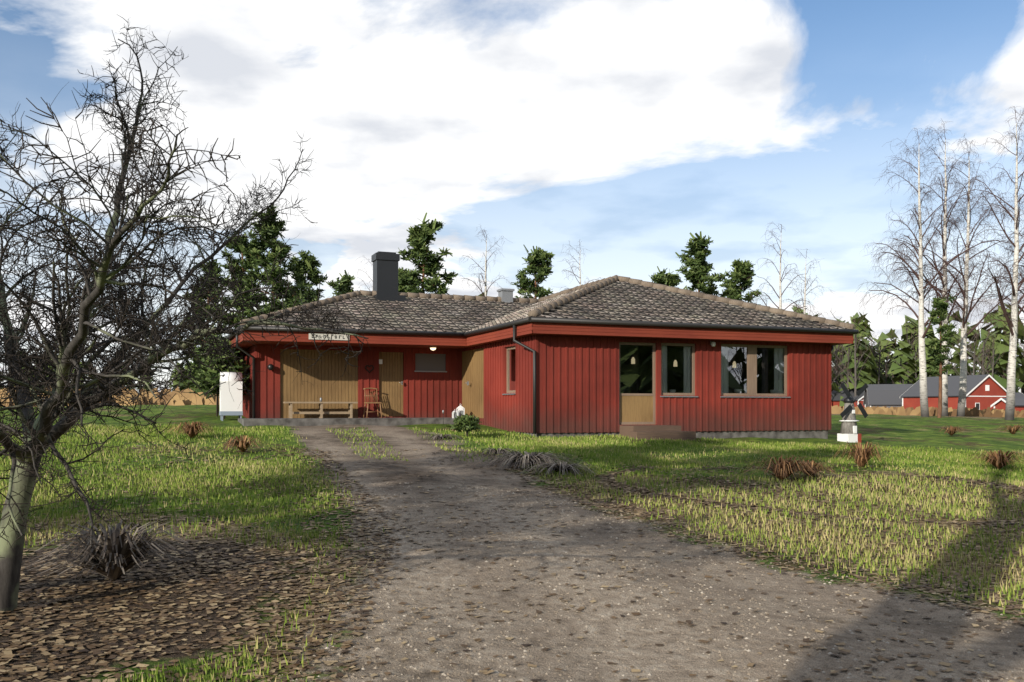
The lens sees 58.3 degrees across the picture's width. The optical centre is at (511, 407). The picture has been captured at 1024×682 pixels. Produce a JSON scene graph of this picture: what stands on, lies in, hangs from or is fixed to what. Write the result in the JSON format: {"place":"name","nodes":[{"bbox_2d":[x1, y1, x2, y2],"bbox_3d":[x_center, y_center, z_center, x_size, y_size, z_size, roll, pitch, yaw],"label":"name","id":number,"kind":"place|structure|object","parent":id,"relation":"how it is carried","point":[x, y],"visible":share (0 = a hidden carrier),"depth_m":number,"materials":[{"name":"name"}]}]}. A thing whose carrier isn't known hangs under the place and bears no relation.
{"place":"outdoors","nodes":[
{"label":"outdoors","id":0,"kind":"place"},
{"bbox_2d":[280,348,483,417],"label":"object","id":1,"kind":"structure","parent":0,"point":[326,381],"depth_m":27.29,"materials":[{"name":"beige wood"}]},
{"bbox_2d":[0,405,1023,681],"bbox_3d":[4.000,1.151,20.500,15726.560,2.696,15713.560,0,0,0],"label":"ground","id":2,"kind":"structure","parent":0,"point":[908,431],"depth_m":7.27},
{"bbox_2d":[0,348,197,391],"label":"forest","id":3,"kind":"object","parent":2,"relation":"on","point":[177,381],"visible":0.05,"depth_m":323.69,"materials":[{"name":"green plant"}]},
{"bbox_2d":[0,387,219,406],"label":"reeds","id":4,"kind":"object","parent":2,"relation":"on","point":[178,399],"visible":0.09,"depth_m":67.51,"materials":[{"name":"beige plant"}]},
{"bbox_2d":[0,14,397,611],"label":"apple tree","id":5,"kind":"object","parent":2,"relation":"on","point":[42,433],"visible":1,"depth_m":5.02,"materials":[{"name":"grey plant"}]},
{"bbox_2d":[190,373,219,412],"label":"tree","id":6,"kind":"object","parent":2,"relation":"on","point":[194,389],"visible":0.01,"depth_m":30.61,"materials":[{"name":"green plant"}]},
{"bbox_2d":[182,260,233,395],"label":"pine","id":7,"kind":"object","parent":2,"relation":"on","point":[217,268],"visible":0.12,"depth_m":71.82,"materials":[{"name":"green plant"}]},
{"bbox_2d":[184,334,244,415],"bbox_3d":[-9.384,-1.066,29.144,2.109,2.777,1.926,0,0,-38],"label":"tree","id":8,"kind":"object","parent":2,"relation":"on","point":[199,371],"visible":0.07,"depth_m":28.90,"materials":[{"name":"green plant"}]},
{"bbox_2d":[192,337,250,418],"bbox_3d":[-8.663,-0.876,27.668,1.844,2.543,1.829,0,0,0],"label":"tree","id":9,"kind":"object","parent":2,"relation":"on","point":[238,366],"visible":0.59,"depth_m":27.39,"materials":[{"name":"green plant"}]},
{"bbox_2d":[219,372,242,420],"bbox_3d":[-8.263,-0.310,26.969,0.620,1.480,0.580,0,0,-21],"label":"white cabinet","id":10,"kind":"object","parent":2,"relation":"on","point":[229,405],"visible":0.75,"depth_m":26.72,"materials":[{"name":"white metal"}]},
{"bbox_2d":[204,231,265,337],"bbox_3d":[-16.911,-5.350,58.025,4.872,11.531,4.771,0,0,0],"label":"pine","id":11,"kind":"object","parent":2,"relation":"on","point":[246,264],"visible":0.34,"depth_m":57.43,"materials":[{"name":"green plant"}]},
{"bbox_2d":[240,205,308,318],"bbox_3d":[-12.947,-5.452,50.088,3.625,11.060,5.446,0,0,-9],"label":"pine","id":12,"kind":"object","parent":2,"relation":"on","point":[258,250],"visible":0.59,"depth_m":49.26,"materials":[{"name":"green plant"}]},
{"bbox_2d":[283,250,327,303],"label":"pine","id":13,"kind":"object","parent":2,"relation":"on","point":[307,263],"visible":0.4,"depth_m":61.48,"materials":[{"name":"green plant"}]},
{"bbox_2d":[21,434,603,580],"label":"dry grass clumps","id":14,"kind":"object","parent":2,"relation":"on","point":[119,557],"visible":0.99,"depth_m":6.83,"materials":[{"name":"plant"}]},
{"bbox_2d":[326,270,357,296],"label":"pine","id":15,"kind":"object","parent":2,"relation":"on","point":[344,286],"visible":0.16,"depth_m":65.84,"materials":[{"name":"green plant"}]},
{"bbox_2d":[356,256,372,290],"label":"birch","id":16,"kind":"object","parent":2,"relation":"on","point":[368,276],"visible":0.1,"depth_m":73.47,"materials":[{"name":"grey plant"}]},
{"bbox_2d":[398,267,409,292],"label":"pine","id":17,"kind":"object","parent":2,"relation":"on","point":[405,289],"visible":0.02,"depth_m":69.34,"materials":[{"name":"green plant"}]},
{"bbox_2d":[398,213,458,294],"bbox_3d":[-5.369,-5.797,55.743,4.276,12.046,5.003,0,0,0],"label":"pine","id":18,"kind":"object","parent":2,"relation":"on","point":[419,239],"visible":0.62,"depth_m":55.39,"materials":[{"name":"green plant"}]},
{"bbox_2d":[446,413,481,436],"bbox_3d":[-1.067,0.428,22.121,0.826,0.614,0.886,0,0,20],"label":"shrub","id":19,"kind":"object","parent":2,"relation":"on","point":[466,423],"visible":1,"depth_m":21.97,"materials":[{"name":"green plant"}]},
{"bbox_2d":[454,230,508,296],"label":"birch","id":20,"kind":"object","parent":2,"relation":"on","point":[485,282],"visible":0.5,"depth_m":57.91,"materials":[{"name":"grey plant"}]},
{"bbox_2d":[0,423,1023,681],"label":"grass","id":21,"kind":"structure","parent":2,"relation":"on","point":[588,443],"depth_m":12.81,"materials":[{"name":"green plant"}]},
{"bbox_2d":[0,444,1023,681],"bbox_3d":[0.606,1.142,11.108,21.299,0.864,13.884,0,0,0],"label":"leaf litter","id":22,"kind":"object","parent":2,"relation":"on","point":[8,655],"visible":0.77,"depth_m":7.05,"materials":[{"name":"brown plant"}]},
{"bbox_2d":[510,245,554,298],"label":"pine","id":23,"kind":"object","parent":2,"relation":"on","point":[539,265],"visible":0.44,"depth_m":57.78,"materials":[{"name":"green plant"}]},
{"bbox_2d":[557,239,599,292],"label":"birch","id":24,"kind":"object","parent":2,"relation":"on","point":[574,266],"visible":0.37,"depth_m":63.89,"materials":[{"name":"grey plant"}]},
{"bbox_2d":[167,421,1023,479],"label":"dry grass tufts","id":25,"kind":"object","parent":2,"relation":"on","point":[780,469],"visible":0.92,"depth_m":17.55,"materials":[{"name":"brown plant"}]},
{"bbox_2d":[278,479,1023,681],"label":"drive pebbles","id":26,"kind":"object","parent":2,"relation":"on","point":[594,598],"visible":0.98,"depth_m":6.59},
{"bbox_2d":[651,266,682,286],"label":"pine","id":27,"kind":"object","parent":2,"relation":"on","point":[667,279],"visible":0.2,"depth_m":65.53,"materials":[{"name":"green plant"}]},
{"bbox_2d":[675,231,737,296],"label":"pine","id":28,"kind":"object","parent":2,"relation":"on","point":[697,276],"visible":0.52,"depth_m":53.65,"materials":[{"name":"green plant"}]},
{"bbox_2d":[719,258,761,304],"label":"pine","id":29,"kind":"object","parent":2,"relation":"on","point":[741,272],"visible":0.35,"depth_m":61.77,"materials":[{"name":"green plant"}]},
{"bbox_2d":[743,222,818,315],"bbox_3d":[17.560,-5.918,60.241,5.636,12.833,7.064,0,0,0],"label":"birch","id":30,"kind":"object","parent":2,"relation":"on","point":[780,294],"visible":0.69,"depth_m":60.04,"materials":[{"name":"grey plant"}]},
{"bbox_2d":[782,249,849,363],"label":"birch","id":31,"kind":"object","parent":2,"relation":"on","point":[805,294],"visible":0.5,"depth_m":69.93,"materials":[{"name":"grey plant"}]},
{"bbox_2d":[831,387,864,407],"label":"barn","id":32,"kind":"structure","parent":2,"relation":"on","point":[835,398],"depth_m":184.49,"materials":[{"name":"grey"}]},
{"bbox_2d":[837,382,867,442],"bbox_3d":[9.342,0.137,25.420,0.988,1.674,0.520,0,0,-22],"label":"garden windmill","id":33,"kind":"object","parent":2,"relation":"on","point":[848,431],"visible":0.95,"depth_m":25.27,"materials":[{"name":"white wood"}]},
{"bbox_2d":[863,384,913,407],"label":"grey barn","id":34,"kind":"structure","parent":2,"relation":"on","point":[882,395],"depth_m":162.83,"materials":[{"name":"grey"}]},
{"bbox_2d":[791,303,1023,406],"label":"forest","id":35,"kind":"object","parent":2,"relation":"on","point":[864,358],"visible":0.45,"depth_m":188.83,"materials":[{"name":"green plant"}]},
{"bbox_2d":[854,128,984,416],"bbox_3d":[22.319,-7.483,50.582,6.879,16.119,7.277,0,0,34],"label":"birch","id":36,"kind":"object","parent":2,"relation":"on","point":[924,407],"visible":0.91,"depth_m":50.04,"materials":[{"name":"white plant"}]},
{"bbox_2d":[831,405,1023,417],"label":"reeds","id":37,"kind":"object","parent":2,"relation":"on","point":[933,411],"depth_m":56.56,"materials":[{"name":"beige plant"}]},
{"bbox_2d":[861,121,1013,415],"bbox_3d":[23.680,-7.757,51.216,7.616,16.695,6.976,0,0,0],"label":"birch","id":38,"kind":"object","parent":2,"relation":"on","point":[944,377],"visible":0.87,"depth_m":50.88,"materials":[{"name":"grey plant"}]},
{"bbox_2d":[925,294,957,417],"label":"pine","id":39,"kind":"object","parent":2,"relation":"on","point":[936,347],"visible":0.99,"depth_m":46.79,"materials":[{"name":"green plant"}]},
{"bbox_2d":[876,134,1023,416],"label":"birch","id":40,"kind":"object","parent":2,"relation":"on","point":[963,380],"visible":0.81,"depth_m":50.34,"materials":[{"name":"white plant"}]},
{"bbox_2d":[900,374,1006,409],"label":"barn","id":41,"kind":"structure","parent":2,"relation":"on","point":[985,391],"depth_m":144.77,"materials":[{"name":"red wood"}]},
{"bbox_2d":[948,106,1023,419],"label":"birch","id":42,"kind":"object","parent":2,"relation":"on","point":[1012,322],"visible":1,"depth_m":45.84,"materials":[{"name":"white plant"}]},
{"bbox_2d":[980,165,1023,334],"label":"birch","id":43,"kind":"object","parent":2,"relation":"on","point":[1019,307],"visible":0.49,"depth_m":52.68,"materials":[{"name":"grey plant"}]},
{"bbox_2d":[991,398,1023,411],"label":"shed","id":44,"kind":"structure","parent":2,"relation":"on","point":[1000,403],"depth_m":124.44,"materials":[{"name":"red wood"}]},
{"bbox_2d":[1015,392,1023,397],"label":"roof","id":45,"kind":"structure","parent":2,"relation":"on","point":[1019,395],"depth_m":154.30,"materials":[{"name":"grey"}]},
{"bbox_2d":[0,0,1023,392],"label":"sky","id":46,"kind":"structure","parent":0,"point":[627,129],"materials":[{"name":"white"}]},
{"bbox_2d":[237,335,830,440],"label":"house walls","id":47,"kind":"structure","parent":0,"point":[577,385],"depth_m":25.17,"materials":[{"name":"red wood"}]},
{"bbox_2d":[259,281,855,331],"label":"house roof","id":48,"kind":"structure","parent":47,"relation":"on","point":[623,300],"depth_m":26.79,"materials":[{"name":"grey tile"}]},
{"bbox_2d":[240,275,853,328],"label":"house roof caps","id":49,"kind":"object","parent":48,"relation":"on","point":[593,286],"visible":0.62,"depth_m":27.73,"materials":[{"name":"grey tile"}]},
{"bbox_2d":[502,342,790,424],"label":"window frames","id":50,"kind":"structure","parent":47,"relation":"in","point":[637,408],"depth_m":24.40,"materials":[{"name":"wood"}]},
{"bbox_2d":[509,349,515,390],"bbox_3d":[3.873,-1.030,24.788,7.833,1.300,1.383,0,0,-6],"label":"window pane","id":51,"kind":"structure","parent":50,"relation":"in","point":[512,369],"depth_m":24.78,"materials":[{"name":"glass"}]},
{"bbox_2d":[229,322,853,352],"bbox_3d":[-0.263,-1.994,29.223,16.294,0.327,13.124,0,0,-21],"label":"fascia board","id":52,"kind":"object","parent":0,"point":[484,338],"depth_m":25.11,"materials":[{"name":"red wood"}]},
{"bbox_2d":[226,251,858,433],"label":"house gutters","id":53,"kind":"object","parent":52,"relation":"attached to","point":[385,276],"visible":0.64,"depth_m":25.73,"materials":[{"name":"black metal"}]},
{"bbox_2d":[268,364,273,369],"bbox_3d":[-6.944,-1.170,26.398,0.180,0.180,0.190,0,0,-21],"label":"wall lamp","id":54,"kind":"object","parent":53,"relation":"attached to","point":[270,366],"visible":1,"depth_m":26.33,"materials":[{"name":"black metal"}]},
{"bbox_2d":[283,402,357,417],"bbox_3d":[-5.546,0.062,26.610,2.085,0.475,0.380,0,0,-22],"label":"bench","id":55,"kind":"object","parent":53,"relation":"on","point":[349,412],"visible":0.81,"depth_m":26.51,"materials":[{"name":"brown wood"}]},
{"bbox_2d":[309,333,347,339],"bbox_3d":[-5.109,-1.985,25.635,1.130,0.170,0.029,0,0,-21],"label":"name sign","id":56,"kind":"object","parent":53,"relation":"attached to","point":[340,337],"visible":0.77,"depth_m":25.62,"materials":[{"name":"beige wood"}]},
{"bbox_2d":[363,388,381,417],"bbox_3d":[-4.138,-0.151,27.208,0.478,0.907,0.539,0,0,-21],"label":"chair","id":57,"kind":"object","parent":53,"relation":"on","point":[367,402],"visible":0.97,"depth_m":27.31,"materials":[{"name":"brown wood"}]},
{"bbox_2d":[457,406,463,416],"bbox_3d":[-1.506,0.128,26.997,0.172,0.344,0.172,0,0,-21],"label":"lantern","id":58,"kind":"object","parent":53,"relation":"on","point":[460,411],"visible":0.77,"depth_m":26.95,"materials":[{"name":"white paint"}]},
{"bbox_2d":[631,346,783,393],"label":"curtains","id":59,"kind":"object","parent":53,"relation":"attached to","point":[778,370],"depth_m":25.22,"materials":[{"name":"beige fabric"}]},
{"bbox_2d":[620,345,764,393],"bbox_3d":[4.542,-0.700,26.243,9.300,2.400,2.850,0,0,-21],"label":"house interior","id":60,"kind":"object","parent":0,"point":[636,377],"visible":0.2,"depth_m":27.90,"materials":[{"name":"black"}]}
]}

